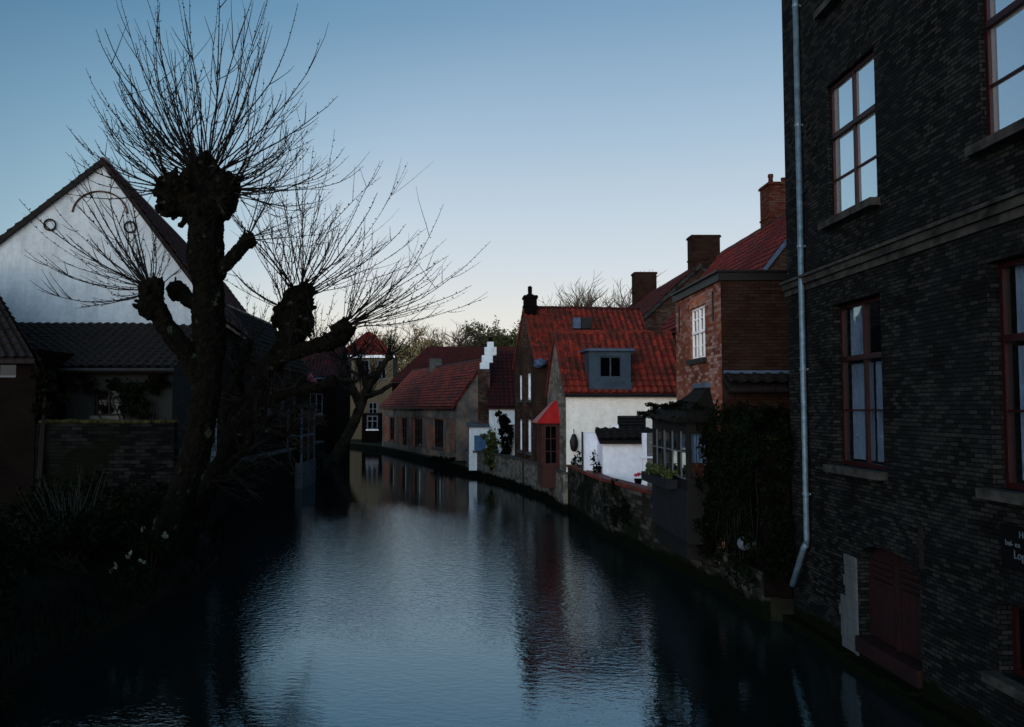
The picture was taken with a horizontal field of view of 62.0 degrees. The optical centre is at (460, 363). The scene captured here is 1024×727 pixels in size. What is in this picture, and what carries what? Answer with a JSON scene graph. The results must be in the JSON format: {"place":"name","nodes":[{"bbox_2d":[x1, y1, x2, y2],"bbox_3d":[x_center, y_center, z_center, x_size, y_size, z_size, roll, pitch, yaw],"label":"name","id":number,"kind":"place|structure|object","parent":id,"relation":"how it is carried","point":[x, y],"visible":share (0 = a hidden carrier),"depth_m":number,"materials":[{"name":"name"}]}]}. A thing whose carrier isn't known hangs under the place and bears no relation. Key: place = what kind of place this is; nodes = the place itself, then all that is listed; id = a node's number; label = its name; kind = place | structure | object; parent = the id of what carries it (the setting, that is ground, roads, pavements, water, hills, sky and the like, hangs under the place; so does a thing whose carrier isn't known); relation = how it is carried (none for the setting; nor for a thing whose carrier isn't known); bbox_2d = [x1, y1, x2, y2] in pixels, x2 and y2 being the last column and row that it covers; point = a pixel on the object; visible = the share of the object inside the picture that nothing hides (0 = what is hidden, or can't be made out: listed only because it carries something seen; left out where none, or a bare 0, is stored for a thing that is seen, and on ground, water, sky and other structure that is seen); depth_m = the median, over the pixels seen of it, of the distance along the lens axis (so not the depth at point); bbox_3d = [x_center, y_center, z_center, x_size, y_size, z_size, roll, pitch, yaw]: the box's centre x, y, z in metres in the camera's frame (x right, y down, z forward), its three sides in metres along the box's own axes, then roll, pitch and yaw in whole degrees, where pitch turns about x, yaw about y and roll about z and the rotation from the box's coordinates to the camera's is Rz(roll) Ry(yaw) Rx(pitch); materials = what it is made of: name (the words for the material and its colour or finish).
{"place":"outdoors","nodes":[
{"label":"outdoors","id":0,"kind":"place"},
{"bbox_2d":[0,452,332,691],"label":"earth bank","id":1,"kind":"structure","parent":0,"point":[31,590],"depth_m":13.91,"materials":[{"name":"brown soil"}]},
{"bbox_2d":[0,296,73,511],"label":"corner house","id":2,"kind":"structure","parent":1,"relation":"on","point":[21,357],"depth_m":20.77,"materials":[{"name":"brick"}]},
{"bbox_2d":[0,363,15,376],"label":"window","id":3,"kind":"structure","parent":2,"relation":"in","point":[6,369],"depth_m":20.97,"materials":[{"name":"grey paint"}]},
{"bbox_2d":[28,366,70,487],"bbox_3d":[-10.041,1.885,20.710,0.933,3.604,0.857,1,-3,-24],"label":"tree","id":4,"kind":"object","parent":1,"relation":"on","point":[45,409],"visible":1,"depth_m":20.62,"materials":[{"name":"green plant"}]},
{"bbox_2d":[16,466,124,565],"bbox_3d":[-6.927,2.671,15.051,1.457,1.754,1.652,0,-3,0],"label":"bare shrub","id":5,"kind":"object","parent":1,"relation":"on","point":[66,558],"visible":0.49,"depth_m":14.95,"materials":[{"name":"brown plant"}]},
{"bbox_2d":[10,468,170,541],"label":"undergrowth","id":6,"kind":"object","parent":1,"relation":"on","point":[84,486],"visible":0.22,"depth_m":18.76,"materials":[{"name":"green plant"}]},
{"bbox_2d":[0,475,181,575],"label":"undergrowth","id":7,"kind":"object","parent":1,"relation":"on","point":[82,538],"visible":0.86,"depth_m":14.92,"materials":[{"name":"green plant"}]},
{"bbox_2d":[34,418,177,498],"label":"garden wall","id":8,"kind":"structure","parent":1,"relation":"on","point":[125,448],"depth_m":20.72,"materials":[{"name":"grey brick"}]},
{"bbox_2d":[18,322,209,466],"bbox_3d":[-11.025,1.456,23.937,7.150,5.594,4.040,0,-3,0],"label":"lean to","id":9,"kind":"object","parent":1,"relation":"on","point":[103,352],"visible":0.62,"depth_m":22.87,"materials":[{"name":"black tile"}]},
{"bbox_2d":[90,389,123,419],"bbox_3d":[-9.300,1.079,22.407,0.860,0.807,0.234,0,-3,0],"label":"window","id":10,"kind":"structure","parent":9,"relation":"in","point":[104,403],"depth_m":22.49,"materials":[{"name":"black wood"}]},
{"bbox_2d":[61,373,170,419],"bbox_3d":[-10.483,1.864,22.178,5.767,3.446,0.588,0,-3,0],"label":"hanging creeper","id":11,"kind":"object","parent":9,"relation":"hanging from","point":[132,396],"visible":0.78,"depth_m":22.16,"materials":[{"name":"green plant"}]},
{"bbox_2d":[96,550,153,593],"bbox_3d":[-5.705,3.544,14.509,0.995,0.745,0.658,-2,-4,31],"label":"flowering plant","id":12,"kind":"object","parent":1,"relation":"on","point":[127,575],"visible":1,"depth_m":14.38,"materials":[{"name":"green plant"}]},
{"bbox_2d":[0,157,253,462],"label":"white gable house","id":13,"kind":"structure","parent":1,"relation":"on","point":[25,300],"depth_m":26.16,"materials":[{"name":"paint"}]},
{"bbox_2d":[119,525,184,575],"bbox_3d":[-5.541,3.349,15.184,1.058,0.905,0.788,0,-3,0],"label":"flowering plant","id":14,"kind":"object","parent":1,"relation":"on","point":[153,544],"visible":1,"depth_m":15.14,"materials":[{"name":"green plant"}]},
{"bbox_2d":[19,0,369,568],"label":"pollard tree","id":15,"kind":"object","parent":1,"relation":"on","point":[189,198],"visible":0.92,"depth_m":18.10,"materials":[{"name":"brown plant"}]},
{"bbox_2d":[206,459,258,513],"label":"undergrowth","id":16,"kind":"object","parent":1,"relation":"on","point":[231,484],"visible":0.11,"depth_m":24.92,"materials":[{"name":"green plant"}]},
{"bbox_2d":[200,441,323,533],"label":"quay wall","id":17,"kind":"structure","parent":1,"relation":"on","point":[280,479],"depth_m":31.61,"materials":[{"name":"stone"}]},
{"bbox_2d":[226,303,310,457],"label":"bank house","id":18,"kind":"structure","parent":1,"relation":"on","point":[268,339],"depth_m":36.13,"materials":[{"name":"brick"}]},
{"bbox_2d":[287,405,317,488],"bbox_3d":[-7.850,3.958,39.747,1.700,4.050,3.600,0,-3,0],"label":"waterside porch","id":19,"kind":"object","parent":1,"relation":"on","point":[303,481],"visible":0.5,"depth_m":38.95,"materials":[{"name":"paint"}]},
{"bbox_2d":[307,373,315,382],"bbox_3d":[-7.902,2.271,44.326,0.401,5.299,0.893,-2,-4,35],"label":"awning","id":20,"kind":"object","parent":1,"relation":"on","point":[312,380],"visible":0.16,"depth_m":44.36,"materials":[{"name":"red fabric"}]},
{"bbox_2d":[153,107,490,559],"bbox_3d":[-3.180,-0.533,19.657,7.637,10.745,5.433,0,-3,0],"label":"pollard tree","id":21,"kind":"object","parent":1,"relation":"on","point":[293,320],"visible":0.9,"depth_m":19.29,"materials":[{"name":"brown plant"}]},
{"bbox_2d":[302,341,349,456],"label":"bank house","id":22,"kind":"structure","parent":1,"relation":"on","point":[337,412],"depth_m":57.91,"materials":[{"name":"brick"}]},
{"bbox_2d":[310,393,323,415],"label":"window","id":23,"kind":"structure","parent":22,"relation":"in","point":[319,396],"depth_m":57.88,"materials":[{"name":"grey paint"}]},
{"bbox_2d":[318,305,415,462],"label":"pollard tree","id":24,"kind":"object","parent":1,"relation":"on","point":[337,453],"visible":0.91,"depth_m":55.73,"materials":[{"name":"brown plant"}]},
{"bbox_2d":[0,0,784,368],"label":"sky","id":25,"kind":"structure","parent":0,"point":[584,140],"materials":[{"name":"blue"}]},
{"bbox_2d":[0,447,940,726],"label":"water","id":26,"kind":"structure","parent":0,"point":[364,587],"depth_m":13.29,"materials":[{"name":"blue liquid"}]},
{"bbox_2d":[350,439,793,620],"bbox_3d":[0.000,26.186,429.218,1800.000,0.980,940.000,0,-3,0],"label":"ground","id":27,"kind":"structure","parent":0,"point":[780,607],"depth_m":14.38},
{"bbox_2d":[347,332,397,438],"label":"ochre house","id":28,"kind":"structure","parent":27,"relation":"on","point":[373,404],"depth_m":88.01,"materials":[{"name":"paint"}]},
{"bbox_2d":[369,402,376,412],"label":"window","id":29,"kind":"structure","parent":28,"relation":"in","point":[372,405],"depth_m":87.95,"materials":[{"name":"grey paint"}]},
{"bbox_2d":[378,360,386,379],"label":"window","id":30,"kind":"structure","parent":28,"relation":"in","point":[383,373],"depth_m":88.14,"materials":[{"name":"grey paint"}]},
{"bbox_2d":[362,413,382,441],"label":"waterside cabin","id":31,"kind":"object","parent":27,"relation":"on","point":[371,427],"visible":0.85,"depth_m":79.79,"materials":[{"name":"wood"}]},
{"bbox_2d":[366,415,378,430],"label":"window","id":32,"kind":"structure","parent":31,"relation":"in","point":[372,420],"depth_m":79.84,"materials":[{"name":"grey paint"}]},
{"bbox_2d":[360,321,451,373],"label":"leafy tree","id":33,"kind":"object","parent":27,"relation":"on","point":[402,363],"visible":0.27,"depth_m":109.20,"materials":[{"name":"green plant"}]},
{"bbox_2d":[350,442,465,472],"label":"quay ledge","id":34,"kind":"object","parent":27,"relation":"on","point":[457,466],"visible":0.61,"depth_m":60.43,"materials":[{"name":"grey stone"}]},
{"bbox_2d":[429,455,455,463],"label":"leafy shrub","id":35,"kind":"object","parent":34,"relation":"on","point":[441,459],"visible":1,"depth_m":51.58,"materials":[{"name":"green plant"}]},
{"bbox_2d":[394,322,453,350],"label":"bare tree","id":36,"kind":"object","parent":27,"relation":"on","point":[409,338],"visible":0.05,"depth_m":117.67,"materials":[{"name":"plant"}]},
{"bbox_2d":[396,324,455,358],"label":"bare tree","id":37,"kind":"object","parent":27,"relation":"on","point":[424,337],"visible":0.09,"depth_m":117.69,"materials":[{"name":"plant"}]},
{"bbox_2d":[379,358,481,460],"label":"long house","id":38,"kind":"structure","parent":27,"relation":"on","point":[432,409],"depth_m":58.26,"materials":[{"name":"red stone"}]},
{"bbox_2d":[388,417,394,441],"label":"window","id":39,"kind":"structure","parent":38,"relation":"in","point":[392,418],"depth_m":69.14,"materials":[{"name":"black wood"}]},
{"bbox_2d":[403,418,406,444],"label":"window","id":40,"kind":"structure","parent":38,"relation":"in","point":[404,419],"depth_m":65.22,"materials":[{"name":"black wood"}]},
{"bbox_2d":[415,418,421,446],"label":"window","id":41,"kind":"structure","parent":38,"relation":"in","point":[418,422],"depth_m":61.44,"materials":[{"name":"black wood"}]},
{"bbox_2d":[432,419,442,449],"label":"window","id":42,"kind":"structure","parent":38,"relation":"in","point":[438,422],"depth_m":56.32,"materials":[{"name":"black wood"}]},
{"bbox_2d":[391,346,515,391],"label":"house","id":43,"kind":"structure","parent":27,"relation":"on","point":[450,354],"depth_m":79.83,"materials":[{"name":"tile"}]},
{"bbox_2d":[425,319,483,345],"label":"bare tree","id":44,"kind":"object","parent":27,"relation":"on","point":[458,335],"visible":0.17,"depth_m":116.13,"materials":[{"name":"plant"}]},
{"bbox_2d":[440,322,499,345],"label":"bare tree","id":45,"kind":"object","parent":27,"relation":"on","point":[477,338],"visible":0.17,"depth_m":117.36,"materials":[{"name":"plant"}]},
{"bbox_2d":[466,422,488,469],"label":"flat annex","id":46,"kind":"object","parent":27,"relation":"on","point":[475,440],"visible":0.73,"depth_m":45.07,"materials":[{"name":"white paint"}]},
{"bbox_2d":[473,435,485,452],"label":"window","id":47,"kind":"structure","parent":46,"relation":"in","point":[478,444],"depth_m":45.11,"materials":[{"name":"blue glass"}]},
{"bbox_2d":[461,320,516,345],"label":"leafy tree","id":48,"kind":"object","parent":27,"relation":"on","point":[501,341],"visible":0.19,"depth_m":118.28,"materials":[{"name":"green plant"}]},
{"bbox_2d":[478,337,514,452],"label":"house","id":49,"kind":"structure","parent":27,"relation":"on","point":[496,381],"depth_m":46.41,"materials":[{"name":"white brick"}]},
{"bbox_2d":[480,315,519,344],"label":"leafy tree","id":50,"kind":"object","parent":27,"relation":"on","point":[514,339],"visible":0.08,"depth_m":120.52,"materials":[{"name":"green plant"}]},
{"bbox_2d":[507,425,514,455],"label":"garden wall","id":51,"kind":"structure","parent":27,"relation":"on","point":[513,446],"depth_m":41.85,"materials":[{"name":"beige paint"}]},
{"bbox_2d":[466,448,567,511],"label":"quay wall","id":52,"kind":"structure","parent":27,"relation":"on","point":[507,469],"depth_m":37.66,"materials":[{"name":"stone"}]},
{"bbox_2d":[479,428,501,469],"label":"leafy shrub","id":53,"kind":"object","parent":52,"relation":"on","point":[492,443],"visible":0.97,"depth_m":42.05,"materials":[{"name":"green plant"}]},
{"bbox_2d":[495,408,514,454],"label":"ivy bush","id":54,"kind":"object","parent":52,"relation":"on","point":[505,428],"visible":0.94,"depth_m":41.28,"materials":[{"name":"green plant"}]},
{"bbox_2d":[531,401,559,487],"bbox_3d":[3.186,3.009,32.172,0.869,3.195,2.429,0,-3,0],"label":"red bay","id":55,"kind":"object","parent":52,"relation":"attached to","point":[547,419],"visible":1,"depth_m":31.21,"materials":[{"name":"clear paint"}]},
{"bbox_2d":[538,425,539,461],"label":"window","id":56,"kind":"structure","parent":55,"relation":"in","point":[538,425],"depth_m":33.01,"materials":[{"name":"brown glass"}]},
{"bbox_2d":[540,425,541,462],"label":"window","id":57,"kind":"structure","parent":55,"relation":"in","point":[540,425],"depth_m":31.97,"materials":[{"name":"brown glass"}]},
{"bbox_2d":[545,426,556,463],"bbox_3d":[3.300,2.987,31.227,0.434,1.394,0.060,0,-3,0],"label":"window","id":58,"kind":"structure","parent":55,"relation":"in","point":[550,431],"depth_m":31.22,"materials":[{"name":"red glass"}]},
{"bbox_2d":[512,286,646,483],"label":"gable house","id":59,"kind":"structure","parent":27,"relation":"on","point":[538,325],"depth_m":37.20,"materials":[{"name":"red tile"}]},
{"bbox_2d":[517,375,521,402],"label":"window","id":60,"kind":"structure","parent":59,"relation":"in","point":[518,401],"depth_m":38.54,"materials":[{"name":"white paint"}]},
{"bbox_2d":[517,419,521,452],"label":"window","id":61,"kind":"structure","parent":59,"relation":"in","point":[519,451],"depth_m":38.45,"materials":[{"name":"white paint"}]},
{"bbox_2d":[525,373,530,401],"bbox_3d":[2.940,1.046,36.584,0.194,1.257,0.860,0,-3,-8],"label":"window","id":62,"kind":"structure","parent":59,"relation":"in","point":[529,374],"depth_m":36.85,"materials":[{"name":"white paint"}]},
{"bbox_2d":[539,274,631,306],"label":"bare tree","id":63,"kind":"object","parent":27,"relation":"on","point":[589,302],"visible":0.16,"depth_m":94.23,"materials":[{"name":"plant"}]},
{"bbox_2d":[545,330,676,471],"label":"white house","id":64,"kind":"structure","parent":27,"relation":"on","point":[601,378],"depth_m":30.30,"materials":[{"name":"beige paint"}]},
{"bbox_2d":[570,429,577,451],"bbox_3d":[3.962,2.692,29.801,0.245,0.799,0.239,-3,-4,42],"label":"wall lantern","id":65,"kind":"object","parent":64,"relation":"attached to","point":[573,443],"depth_m":29.74,"materials":[{"name":"metal"}]},
{"bbox_2d":[581,424,651,483],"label":"yard outbuilding","id":66,"kind":"structure","parent":27,"relation":"on","point":[618,451],"depth_m":25.80,"materials":[{"name":"white paint"}]},
{"bbox_2d":[617,416,645,427],"bbox_3d":[5.499,1.984,27.384,0.895,0.600,0.140,0,-3,0],"label":"louvre screen","id":67,"kind":"object","parent":66,"relation":"on","point":[631,421],"visible":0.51,"depth_m":27.39,"materials":[{"name":"black wood"}]},
{"bbox_2d":[566,464,676,570],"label":"quay wall","id":68,"kind":"structure","parent":27,"relation":"on","point":[639,535],"depth_m":22.55,"materials":[{"name":"brown brick"}]},
{"bbox_2d":[570,451,581,481],"bbox_3d":[3.960,3.861,28.784,0.516,1.908,3.233,0,-3,-4],"label":"ivy","id":69,"kind":"object","parent":68,"relation":"attached to","point":[574,460],"visible":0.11,"depth_m":28.84,"materials":[{"name":"green plant"}]},
{"bbox_2d":[585,450,601,503],"bbox_3d":[4.112,3.872,26.299,0.614,2.396,2.534,0,-3,0],"label":"ivy","id":70,"kind":"object","parent":68,"relation":"attached to","point":[596,467],"visible":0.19,"depth_m":26.16,"materials":[{"name":"green plant"}]},
{"bbox_2d":[602,478,630,539],"bbox_3d":[4.172,3.929,22.635,0.488,1.702,2.914,0,-3,0],"label":"ivy","id":71,"kind":"object","parent":68,"relation":"attached to","point":[614,515],"visible":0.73,"depth_m":22.08,"materials":[{"name":"green plant"}]},
{"bbox_2d":[632,472,641,483],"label":"potted plant","id":72,"kind":"object","parent":68,"relation":"on","point":[638,480],"visible":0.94,"depth_m":24.27,"materials":[{"name":"plant"}]},
{"bbox_2d":[639,433,652,486],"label":"side gate","id":73,"kind":"structure","parent":68,"relation":"on","point":[647,452],"depth_m":22.08,"materials":[{"name":"white paint"}]},
{"bbox_2d":[584,269,664,306],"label":"bare tree","id":74,"kind":"object","parent":27,"relation":"on","point":[618,304],"visible":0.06,"depth_m":95.84,"materials":[{"name":"plant"}]},
{"bbox_2d":[627,235,720,329],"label":"brick house","id":75,"kind":"structure","parent":27,"relation":"on","point":[653,303],"depth_m":40.65,"materials":[{"name":"brown brick"}]},
{"bbox_2d":[659,174,786,345],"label":"brick house","id":76,"kind":"structure","parent":27,"relation":"on","point":[763,247],"depth_m":32.66,"materials":[{"name":"red tile"}]},
{"bbox_2d":[677,548,770,620],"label":"quay wall","id":77,"kind":"structure","parent":27,"relation":"on","point":[755,602],"depth_m":16.04,"materials":[{"name":"grey stone"}]},
{"bbox_2d":[670,270,792,573],"bbox_3d":[7.245,1.248,18.092,4.510,6.000,4.035,0,-3,0],"label":"brick annex","id":78,"kind":"object","parent":27,"relation":"on","point":[732,330],"visible":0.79,"depth_m":16.68,"materials":[{"name":"brown brick"}]},
{"bbox_2d":[636,382,718,559],"bbox_3d":[4.599,2.238,18.559,1.002,3.570,3.798,0,-3,0],"label":"oriel window","id":79,"kind":"structure","parent":78,"relation":"attached to","point":[677,511],"depth_m":17.49,"materials":[{"name":"black wood"}]},
{"bbox_2d":[641,462,678,488],"bbox_3d":[4.328,2.416,18.714,0.442,0.492,2.570,0,-3,0],"label":"flower box","id":80,"kind":"object","parent":79,"relation":"attached to","point":[661,476],"visible":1,"depth_m":18.16,"materials":[{"name":"green plant"}]},
{"bbox_2d":[654,429,685,477],"bbox_3d":[4.608,1.927,18.449,0.176,0.954,2.844,0,-3,0],"label":"window","id":81,"kind":"structure","parent":79,"relation":"in","point":[662,431],"depth_m":18.44,"materials":[{"name":"black wood"}]},
{"bbox_2d":[690,432,713,479],"bbox_3d":[4.805,1.853,17.033,0.484,0.954,0.174,0,-3,0],"label":"window","id":82,"kind":"structure","parent":79,"relation":"in","point":[694,436],"depth_m":17.07,"materials":[{"name":"black wood"}]},
{"bbox_2d":[686,305,706,364],"bbox_3d":[5.113,-0.606,18.332,0.194,1.227,1.310,0,-3,0],"label":"window","id":83,"kind":"structure","parent":78,"relation":"in","point":[698,314],"depth_m":18.34,"materials":[{"name":"white paint"}]},
{"bbox_2d":[723,433,791,597],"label":"garden wall","id":84,"kind":"structure","parent":27,"relation":"on","point":[771,590],"depth_m":14.47,"materials":[{"name":"brick"}]},
{"bbox_2d":[692,385,797,595],"bbox_3d":[5.735,2.222,15.820,2.426,3.982,3.535,0,-3,0],"label":"ivy","id":85,"kind":"object","parent":84,"relation":"attached to","point":[731,480],"visible":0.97,"depth_m":14.86,"materials":[{"name":"green plant"}]},
{"bbox_2d":[737,536,756,549],"bbox_3d":[4.940,3.113,14.707,0.320,0.240,0.234,0,-3,0],"label":"wall lamp","id":86,"kind":"object","parent":84,"relation":"attached to","point":[740,544],"visible":0.64,"depth_m":14.64,"materials":[{"name":"white glass"}]},
{"bbox_2d":[779,0,1023,726],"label":"brick house","id":87,"kind":"structure","parent":27,"relation":"on","point":[909,588],"depth_m":10.61,"materials":[{"name":"black brick"}]},
{"bbox_2d":[789,0,810,586],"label":"drainpipe","id":88,"kind":"object","parent":87,"relation":"attached to","point":[798,124],"visible":1,"depth_m":13.76,"materials":[{"name":"metal"}]},
{"bbox_2d":[813,0,839,19],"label":"window","id":89,"kind":"structure","parent":87,"relation":"in","point":[827,5],"depth_m":12.87,"materials":[{"name":"red paint"}]},
{"bbox_2d":[818,51,880,230],"bbox_3d":[5.590,-3.168,12.232,0.260,2.187,1.660,0,-3,0],"label":"window","id":90,"kind":"structure","parent":87,"relation":"in","point":[852,99],"depth_m":12.23,"materials":[{"name":"clear glass"}]},
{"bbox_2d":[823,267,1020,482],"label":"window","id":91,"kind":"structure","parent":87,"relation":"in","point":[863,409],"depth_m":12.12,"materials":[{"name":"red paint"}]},
{"bbox_2d":[965,0,1023,157],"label":"window","id":92,"kind":"structure","parent":87,"relation":"in","point":[1003,19],"depth_m":8.90,"materials":[{"name":"clear glass"}]},
{"bbox_2d":[975,257,1023,505],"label":"window","id":93,"kind":"structure","parent":87,"relation":"in","point":[1005,496],"depth_m":8.91,"materials":[{"name":"red paint"}]},
{"bbox_2d":[981,605,1023,702],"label":"window","id":94,"kind":"structure","parent":87,"relation":"in","point":[1006,685],"depth_m":8.78,"materials":[{"name":"red paint"}]},
{"bbox_2d":[1000,522,1023,571],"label":"wall plaque","id":95,"kind":"object","parent":87,"relation":"attached to","point":[1012,544],"depth_m":8.59,"materials":[{"name":"black metal"}]}
]}

